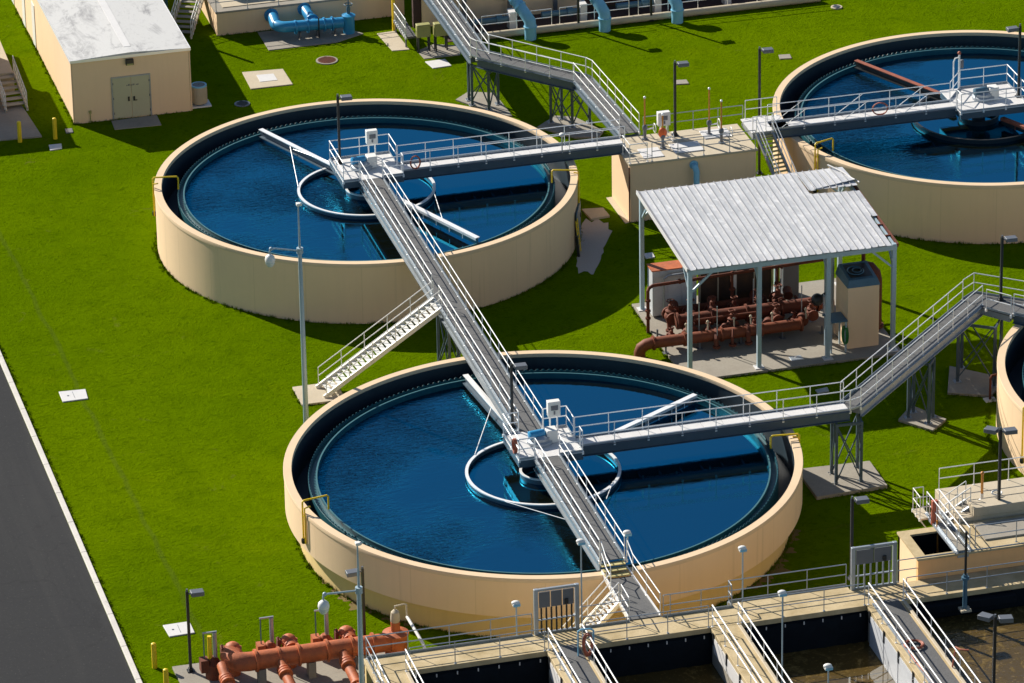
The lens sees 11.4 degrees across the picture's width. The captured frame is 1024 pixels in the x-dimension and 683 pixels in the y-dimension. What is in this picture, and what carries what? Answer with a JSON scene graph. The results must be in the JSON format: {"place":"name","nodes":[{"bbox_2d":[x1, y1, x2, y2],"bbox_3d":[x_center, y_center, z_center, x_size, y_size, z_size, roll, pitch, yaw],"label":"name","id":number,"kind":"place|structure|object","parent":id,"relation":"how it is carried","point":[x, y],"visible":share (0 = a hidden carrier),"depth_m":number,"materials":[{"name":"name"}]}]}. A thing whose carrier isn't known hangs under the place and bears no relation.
{"place":"outdoors","nodes":[
{"label":"outdoors","id":0,"kind":"place"},
{"bbox_2d":[0,100,41,140],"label":"pavement","id":1,"kind":"structure","parent":0,"point":[11,116],"depth_m":356.30,"materials":[{"name":"concrete"}]},
{"bbox_2d":[0,55,27,111],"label":"stairs","id":2,"kind":"structure","parent":1,"relation":"on","point":[20,91],"depth_m":359.71,"materials":[{"name":"metal"}]},
{"bbox_2d":[0,365,134,682],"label":"road","id":3,"kind":"structure","parent":0,"point":[55,626],"depth_m":293.08,"materials":[{"name":"grey asphalt"}]},
{"bbox_2d":[111,115,160,129],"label":"pavement","id":4,"kind":"structure","parent":0,"point":[144,121],"depth_m":356.35,"materials":[{"name":"concrete"}]},
{"bbox_2d":[172,652,384,682],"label":"pavement","id":5,"kind":"structure","parent":0,"point":[331,671],"depth_m":283.10,"materials":[{"name":"concrete"}]},
{"bbox_2d":[185,588,204,672],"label":"street lamp","id":6,"kind":"object","parent":5,"relation":"on","point":[199,592],"visible":1,"depth_m":282.20,"materials":[{"name":"black metal"}]},
{"bbox_2d":[199,603,425,682],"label":"pipe manifold","id":7,"kind":"object","parent":5,"relation":"on","point":[288,656],"visible":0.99,"depth_m":282.20,"materials":[{"name":"metal"}]},
{"bbox_2d":[345,566,368,655],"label":"street lamp","id":8,"kind":"object","parent":5,"relation":"on","point":[350,572],"visible":0.72,"depth_m":282.89,"materials":[{"name":"black metal"}]},
{"bbox_2d":[258,28,362,50],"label":"pavement","id":9,"kind":"structure","parent":0,"point":[274,40],"depth_m":370.32,"materials":[{"name":"concrete"}]},
{"bbox_2d":[264,0,354,37],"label":"pipe manifold","id":10,"kind":"object","parent":9,"relation":"on","point":[313,21],"visible":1,"depth_m":370.35,"materials":[{"name":"blue paint"}]},
{"bbox_2d":[292,381,342,405],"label":"pavement","id":11,"kind":"structure","parent":0,"point":[315,395],"depth_m":315.78,"materials":[{"name":"concrete"}]},
{"bbox_2d":[377,31,409,50],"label":"pavement","id":12,"kind":"structure","parent":0,"point":[393,40],"depth_m":369.51,"materials":[{"name":"concrete"}]},
{"bbox_2d":[391,0,415,46],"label":"staircase","id":13,"kind":"structure","parent":12,"relation":"on","point":[404,28],"depth_m":369.40,"materials":[{"name":"grey metal"}]},
{"bbox_2d":[417,44,459,58],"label":"pavement","id":14,"kind":"structure","parent":0,"point":[440,52],"depth_m":367.43,"materials":[{"name":"concrete"}]},
{"bbox_2d":[415,22,430,52],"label":"electrical cabinet","id":15,"kind":"object","parent":14,"relation":"on","point":[423,29],"visible":1,"depth_m":366.94,"materials":[{"name":"green metal"}]},
{"bbox_2d":[456,92,511,116],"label":"pavement","id":16,"kind":"structure","parent":0,"point":[480,101],"depth_m":358.48,"materials":[{"name":"concrete"}]},
{"bbox_2d":[465,61,501,110],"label":"trestle","id":17,"kind":"object","parent":16,"relation":"on","point":[470,68],"visible":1,"depth_m":357.35,"materials":[{"name":"metal"}]},
{"bbox_2d":[424,0,489,63],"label":"walkway bridge","id":18,"kind":"structure","parent":17,"relation":"on","point":[454,23],"depth_m":361.11,"materials":[{"name":"metal"}]},
{"bbox_2d":[476,34,585,90],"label":"walkway bridge","id":19,"kind":"structure","parent":17,"relation":"on","point":[530,70],"depth_m":354.05,"materials":[{"name":"metal"}]},
{"bbox_2d":[572,60,640,137],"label":"walkway bridge","id":20,"kind":"structure","parent":19,"relation":"attached to","point":[597,99],"depth_m":346.66,"materials":[{"name":"metal"}]},
{"bbox_2d":[0,0,1023,682],"bbox_3d":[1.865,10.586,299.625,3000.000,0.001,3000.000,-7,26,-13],"label":"ground","id":21,"kind":"structure","parent":0,"point":[166,442],"depth_m":324.48,"materials":[{"name":"green plant"}]},
{"bbox_2d":[0,42,14,91],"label":"building","id":22,"kind":"structure","parent":21,"relation":"on","point":[5,67],"depth_m":362.11,"materials":[{"name":"concrete"}]},
{"bbox_2d":[0,351,141,682],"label":"kerb","id":23,"kind":"structure","parent":21,"relation":"on","point":[103,598],"depth_m":300.22,"materials":[{"name":"concrete"}]},
{"bbox_2d":[12,0,192,123],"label":"utility building","id":24,"kind":"structure","parent":21,"relation":"on","point":[103,60],"depth_m":357.29,"materials":[{"name":"beige paint"}]},
{"bbox_2d":[112,77,131,118],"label":"door","id":25,"kind":"structure","parent":24,"relation":"in","point":[122,100],"depth_m":356.45,"materials":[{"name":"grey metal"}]},
{"bbox_2d":[131,75,150,116],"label":"door","id":26,"kind":"structure","parent":24,"relation":"in","point":[140,92],"depth_m":356.79,"materials":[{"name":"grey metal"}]},
{"bbox_2d":[163,622,194,636],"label":"hatch","id":27,"kind":"object","parent":21,"relation":"on","point":[176,629],"visible":0.87,"depth_m":288.29,"materials":[{"name":"grey metal"}]},
{"bbox_2d":[171,0,203,38],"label":"stairs","id":28,"kind":"structure","parent":21,"relation":"on","point":[192,16],"depth_m":372.23,"materials":[{"name":"metal"}]},
{"bbox_2d":[191,81,211,108],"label":"air conditioner","id":29,"kind":"object","parent":21,"relation":"on","point":[199,95],"visible":1,"depth_m":358.58,"materials":[{"name":"metal"}]},
{"bbox_2d":[242,69,292,89],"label":"hatch","id":30,"kind":"object","parent":21,"relation":"on","point":[266,78],"visible":1,"depth_m":363.27,"materials":[{"name":"concrete"}]},
{"bbox_2d":[265,202,308,421],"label":"camera pole","id":31,"kind":"object","parent":21,"relation":"on","point":[269,259],"visible":0.98,"depth_m":307.92,"materials":[{"name":"grey metal"}]},
{"bbox_2d":[199,0,403,35],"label":"tank","id":32,"kind":"object","parent":21,"relation":"on","point":[224,17],"visible":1,"depth_m":371.95,"materials":[{"name":"beige paint"}]},
{"bbox_2d":[318,541,364,682],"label":"camera pole","id":33,"kind":"object","parent":21,"relation":"on","point":[323,606],"visible":1,"depth_m":271.21,"materials":[{"name":"grey metal"}]},
{"bbox_2d":[154,99,577,323],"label":"settling tank","id":34,"kind":"object","parent":21,"relation":"on","point":[537,246],"visible":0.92,"depth_m":329.61,"materials":[{"name":"paint"}]},
{"bbox_2d":[185,123,547,260],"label":"water","id":35,"kind":"structure","parent":34,"relation":"in","point":[246,194],"depth_m":336.04,"materials":[{"name":"blue liquid"}]},
{"bbox_2d":[329,133,404,188],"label":"drive platform","id":36,"kind":"structure","parent":34,"relation":"on","point":[346,176],"depth_m":335.69,"materials":[{"name":"metal"}]},
{"bbox_2d":[350,153,376,171],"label":"drive unit","id":37,"kind":"object","parent":36,"relation":"on","point":[369,161],"visible":1,"depth_m":335.78,"materials":[{"name":"metal"}]},
{"bbox_2d":[397,119,625,179],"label":"walkway bridge","id":38,"kind":"structure","parent":34,"relation":"on","point":[536,154],"depth_m":337.63,"materials":[{"name":"metal"}]},
{"bbox_2d":[315,280,442,397],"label":"stairs","id":39,"kind":"structure","parent":21,"relation":"on","point":[397,326],"depth_m":316.20,"materials":[{"name":"silver metal"}]},
{"bbox_2d":[436,315,460,360],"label":"trestle","id":40,"kind":"object","parent":21,"relation":"on","point":[439,353],"visible":0.25,"depth_m":317.70,"materials":[{"name":"metal"}]},
{"bbox_2d":[359,159,542,431],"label":"walkway bridge","id":41,"kind":"structure","parent":40,"relation":"on","point":[476,349],"depth_m":316.00,"materials":[{"name":"metal"}]},
{"bbox_2d":[508,362,527,427],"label":"street lamp","id":42,"kind":"object","parent":41,"relation":"on","point":[520,366],"visible":0.99,"depth_m":299.21,"materials":[{"name":"black metal"}]},
{"bbox_2d":[508,0,536,40],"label":"discharge pipe","id":43,"kind":"object","parent":21,"relation":"on","point":[522,10],"visible":1,"depth_m":369.02,"materials":[{"name":"blue metal"}]},
{"bbox_2d":[283,350,802,637],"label":"settling tank","id":44,"kind":"object","parent":21,"relation":"on","point":[431,593],"visible":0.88,"depth_m":292.08,"materials":[{"name":"paint"}]},
{"bbox_2d":[317,379,768,572],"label":"water","id":45,"kind":"structure","parent":44,"relation":"in","point":[393,477],"depth_m":297.30,"materials":[{"name":"blue liquid"}]},
{"bbox_2d":[502,405,583,467],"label":"drive platform","id":46,"kind":"structure","parent":44,"relation":"on","point":[523,456],"depth_m":297.75,"materials":[{"name":"metal"}]},
{"bbox_2d":[527,426,557,447],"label":"drive unit","id":47,"kind":"object","parent":46,"relation":"on","point":[546,436],"visible":0.99,"depth_m":298.07,"materials":[{"name":"metal"}]},
{"bbox_2d":[533,435,625,570],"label":"walkway bridge","id":48,"kind":"structure","parent":44,"relation":"on","point":[572,501],"depth_m":290.53,"materials":[{"name":"metal"}]},
{"bbox_2d":[600,538,661,620],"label":"gangway","id":49,"kind":"object","parent":44,"relation":"on","point":[633,591],"visible":1,"depth_m":282.45,"materials":[{"name":"metal"}]},
{"bbox_2d":[412,0,763,41],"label":"pipe gallery","id":50,"kind":"object","parent":21,"relation":"on","point":[422,12],"visible":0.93,"depth_m":372.79,"materials":[{"name":"beige paint"}]},
{"bbox_2d":[576,219,611,273],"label":"sand patch","id":51,"kind":"object","parent":21,"relation":"on","point":[595,235],"visible":1,"depth_m":336.23,"materials":[{"name":"grey concrete"}]},
{"bbox_2d":[590,0,611,32],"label":"discharge pipe","id":52,"kind":"object","parent":21,"relation":"on","point":[603,11],"visible":1,"depth_m":370.24,"materials":[{"name":"blue metal"}]},
{"bbox_2d":[477,0,820,39],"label":"kerb beam","id":53,"kind":"structure","parent":21,"relation":"on","point":[644,17],"depth_m":372.10,"materials":[{"name":"concrete"}]},
{"bbox_2d":[612,105,757,221],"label":"valve chamber","id":54,"kind":"object","parent":21,"relation":"on","point":[688,157],"visible":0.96,"depth_m":339.32,"materials":[{"name":"beige paint"}]},
{"bbox_2d":[364,565,1023,682],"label":"aeration basin","id":55,"kind":"object","parent":21,"relation":"on","point":[699,642],"visible":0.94,"depth_m":278.50,"materials":[{"name":"concrete"}]},
{"bbox_2d":[365,613,532,682],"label":"handrail","id":56,"kind":"object","parent":55,"relation":"on","point":[444,646],"visible":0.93,"depth_m":276.81,"materials":[{"name":"metal"}]},
{"bbox_2d":[409,628,545,669],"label":"handrail","id":57,"kind":"object","parent":55,"relation":"on","point":[499,645],"visible":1,"depth_m":275.42,"materials":[{"name":"metal"}]},
{"bbox_2d":[533,583,579,634],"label":"access gate","id":58,"kind":"structure","parent":55,"relation":"on","point":[571,596],"depth_m":277.86,"materials":[{"name":"metal"}]},
{"bbox_2d":[560,573,618,628],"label":"stairs","id":59,"kind":"structure","parent":55,"relation":"on","point":[606,599],"depth_m":282.11,"materials":[{"name":"silver metal"}]},
{"bbox_2d":[585,605,709,644],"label":"handrail","id":60,"kind":"object","parent":55,"relation":"on","point":[667,632],"visible":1,"depth_m":277.63,"materials":[{"name":"metal"}]},
{"bbox_2d":[607,663,723,682],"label":"water","id":61,"kind":"structure","parent":55,"relation":"in","point":[706,673],"depth_m":278.25,"materials":[{"name":"brown liquid"}]},
{"bbox_2d":[662,585,732,616],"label":"handrail","id":62,"kind":"object","parent":55,"relation":"on","point":[691,611],"visible":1,"depth_m":280.14,"materials":[{"name":"metal"}]},
{"bbox_2d":[711,604,763,682],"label":"handrail","id":63,"kind":"object","parent":55,"relation":"on","point":[738,655],"visible":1,"depth_m":274.69,"materials":[{"name":"metal"}]},
{"bbox_2d":[737,602,792,682],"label":"handrail","id":64,"kind":"object","parent":55,"relation":"on","point":[739,604],"visible":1,"depth_m":274.88,"materials":[{"name":"metal"}]},
{"bbox_2d":[727,564,846,606],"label":"handrail","id":65,"kind":"object","parent":55,"relation":"on","point":[788,592],"visible":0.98,"depth_m":281.84,"materials":[{"name":"metal"}]},
{"bbox_2d":[741,583,865,622],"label":"handrail","id":66,"kind":"object","parent":55,"relation":"on","point":[864,604],"visible":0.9,"depth_m":279.66,"materials":[{"name":"metal"}]},
{"bbox_2d":[762,640,895,682],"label":"water","id":67,"kind":"structure","parent":55,"relation":"in","point":[859,662],"depth_m":279.10,"materials":[{"name":"brown liquid"}]},
{"bbox_2d":[850,541,896,590],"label":"access gate","id":68,"kind":"structure","parent":55,"relation":"on","point":[879,553],"depth_m":282.04,"materials":[{"name":"metal"}]},
{"bbox_2d":[867,582,941,682],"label":"handrail","id":69,"kind":"object","parent":55,"relation":"on","point":[897,633],"visible":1,"depth_m":275.63,"materials":[{"name":"metal"}]},
{"bbox_2d":[902,578,980,682],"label":"handrail","id":70,"kind":"object","parent":55,"relation":"on","point":[918,599],"visible":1,"depth_m":275.65,"materials":[{"name":"metal"}]},
{"bbox_2d":[958,531,971,612],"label":"post","id":71,"kind":"object","parent":55,"relation":"on","point":[964,608],"visible":1,"depth_m":280.90,"materials":[{"name":"black metal"}]},
{"bbox_2d":[921,606,1023,682],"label":"water","id":72,"kind":"structure","parent":55,"relation":"in","point":[972,633],"depth_m":279.52,"materials":[{"name":"brown liquid"}]},
{"bbox_2d":[977,612,1013,682],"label":"street lamp","id":73,"kind":"object","parent":55,"relation":"on","point":[989,617],"visible":1,"depth_m":266.37,"materials":[{"name":"black metal"}]},
{"bbox_2d":[645,259,822,349],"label":"overhead pipe","id":74,"kind":"object","parent":21,"relation":"on","point":[680,281],"visible":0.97,"depth_m":323.50,"materials":[{"name":"metal"}]},
{"bbox_2d":[726,529,800,600],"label":"bare soil","id":75,"kind":"structure","parent":21,"relation":"on","point":[781,569],"depth_m":293.93,"materials":[{"name":"brown soil"}]},
{"bbox_2d":[756,47,773,174],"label":"street lamp","id":76,"kind":"object","parent":21,"relation":"on","point":[765,50],"visible":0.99,"depth_m":343.69,"materials":[{"name":"black metal"}]},
{"bbox_2d":[756,114,811,215],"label":"stairs","id":77,"kind":"structure","parent":21,"relation":"on","point":[779,150],"depth_m":339.96,"materials":[{"name":"metal"}]},
{"bbox_2d":[773,30,1023,243],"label":"settling tank","id":78,"kind":"object","parent":21,"relation":"on","point":[910,207],"visible":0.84,"depth_m":338.70,"materials":[{"name":"paint"}]},
{"bbox_2d":[767,83,956,138],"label":"walkway bridge","id":79,"kind":"structure","parent":78,"relation":"on","point":[869,118],"depth_m":342.69,"materials":[{"name":"metal"}]},
{"bbox_2d":[741,96,787,138],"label":"landing","id":80,"kind":"object","parent":79,"relation":"attached to","point":[748,124],"visible":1,"depth_m":341.92,"materials":[{"name":"metal"}]},
{"bbox_2d":[940,64,1023,119],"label":"drive platform","id":81,"kind":"structure","parent":79,"relation":"attached to","point":[1007,101],"depth_m":344.47,"materials":[{"name":"metal"}]},
{"bbox_2d":[972,84,998,101],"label":"drive unit","id":82,"kind":"object","parent":81,"relation":"on","point":[987,95],"visible":1,"depth_m":344.84,"materials":[{"name":"metal"}]},
{"bbox_2d":[802,54,1023,182],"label":"water","id":83,"kind":"structure","parent":78,"relation":"in","point":[910,149],"depth_m":344.26,"materials":[{"name":"blue liquid"}]},
{"bbox_2d":[897,456,1023,582],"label":"outlet chamber","id":84,"kind":"object","parent":21,"relation":"on","point":[990,519],"visible":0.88,"depth_m":285.87,"materials":[{"name":"beige paint"}]},
{"bbox_2d":[924,489,971,557],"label":"walkway bridge","id":85,"kind":"structure","parent":84,"relation":"on","point":[949,534],"depth_m":285.00,"materials":[{"name":"metal"}]},
{"bbox_2d":[984,425,1017,499],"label":"street lamp","id":86,"kind":"object","parent":84,"relation":"on","point":[996,430],"visible":1,"depth_m":286.00,"materials":[{"name":"black metal"}]},
{"bbox_2d":[996,324,1023,474],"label":"settling tank","id":87,"kind":"object","parent":21,"relation":"on","point":[1010,383],"visible":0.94,"depth_m":307.56,"materials":[{"name":"paint"}]},
{"bbox_2d":[537,115,603,138],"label":"pavement","id":88,"kind":"structure","parent":0,"point":[567,121],"depth_m":353.96,"materials":[{"name":"concrete"}]},
{"bbox_2d":[547,86,593,128],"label":"trestle","id":89,"kind":"object","parent":88,"relation":"on","point":[561,112],"visible":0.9,"depth_m":354.32,"materials":[{"name":"metal"}]},
{"bbox_2d":[632,278,900,377],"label":"pavement","id":90,"kind":"structure","parent":0,"point":[725,360],"depth_m":320.41,"materials":[{"name":"concrete"}]},
{"bbox_2d":[646,260,696,319],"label":"electrical cabinet","id":91,"kind":"object","parent":90,"relation":"on","point":[665,271],"visible":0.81,"depth_m":324.59,"materials":[{"name":"metal"}]},
{"bbox_2d":[634,283,834,357],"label":"pump manifold","id":92,"kind":"object","parent":90,"relation":"on","point":[777,308],"visible":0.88,"depth_m":321.84,"materials":[{"name":"metal"}]},
{"bbox_2d":[698,265,772,302],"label":"switch rack","id":93,"kind":"object","parent":90,"relation":"on","point":[718,287],"visible":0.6,"depth_m":325.90,"materials":[{"name":"metal"}]},
{"bbox_2d":[636,164,898,369],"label":"pump shed","id":94,"kind":"structure","parent":90,"relation":"on","point":[727,239],"depth_m":319.27,"materials":[{"name":"metal"}]},
{"bbox_2d":[779,250,798,297],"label":"electrical cabinet","id":95,"kind":"object","parent":90,"relation":"on","point":[789,276],"visible":0.39,"depth_m":327.14,"materials":[{"name":"grey metal"}]},
{"bbox_2d":[822,294,847,353],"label":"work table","id":96,"kind":"object","parent":90,"relation":"on","point":[838,317],"visible":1,"depth_m":319.68,"materials":[{"name":"metal"}]},
{"bbox_2d":[811,245,879,348],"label":"machine housing","id":97,"kind":"object","parent":90,"relation":"on","point":[857,293],"visible":0.86,"depth_m":319.83,"materials":[{"name":"beige paint"}]},
{"bbox_2d":[803,461,886,499],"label":"pavement","id":98,"kind":"structure","parent":0,"point":[818,481],"depth_m":303.50,"materials":[{"name":"concrete"}]},
{"bbox_2d":[828,413,862,485],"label":"trestle","id":99,"kind":"object","parent":98,"relation":"on","point":[835,431],"visible":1,"depth_m":302.88,"materials":[{"name":"metal"}]},
{"bbox_2d":[574,381,850,456],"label":"walkway bridge","id":100,"kind":"structure","parent":99,"relation":"on","point":[688,431],"depth_m":300.09,"materials":[{"name":"metal"}]},
{"bbox_2d":[847,496,869,580],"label":"street lamp","id":101,"kind":"object","parent":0,"point":[858,500],"visible":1,"depth_m":281.88,"materials":[{"name":"black metal"}]},
{"bbox_2d":[898,407,945,431],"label":"pavement","id":102,"kind":"structure","parent":0,"point":[919,419],"depth_m":310.93,"materials":[{"name":"concrete"}]},
{"bbox_2d":[904,356,936,424],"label":"trestle","id":103,"kind":"object","parent":102,"relation":"on","point":[911,403],"visible":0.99,"depth_m":310.39,"materials":[{"name":"metal"}]},
{"bbox_2d":[840,281,982,416],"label":"walkway bridge","id":104,"kind":"structure","parent":103,"relation":"on","point":[910,359],"depth_m":308.48,"materials":[{"name":"metal"}]},
{"bbox_2d":[963,272,1023,321],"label":"landing","id":105,"kind":"object","parent":104,"relation":"attached to","point":[992,306],"visible":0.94,"depth_m":315.03,"materials":[{"name":"metal"}]},
{"bbox_2d":[996,235,1017,301],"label":"street lamp","id":106,"kind":"object","parent":105,"relation":"on","point":[1011,238],"visible":1,"depth_m":314.29,"materials":[{"name":"black metal"}]},
{"bbox_2d":[947,366,996,396],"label":"pavement","id":107,"kind":"structure","parent":0,"point":[974,383],"depth_m":315.42,"materials":[{"name":"concrete"}]},
{"bbox_2d":[953,319,1002,387],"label":"trestle","id":108,"kind":"object","parent":107,"relation":"on","point":[959,352],"visible":0.81,"depth_m":315.02,"materials":[{"name":"metal"}]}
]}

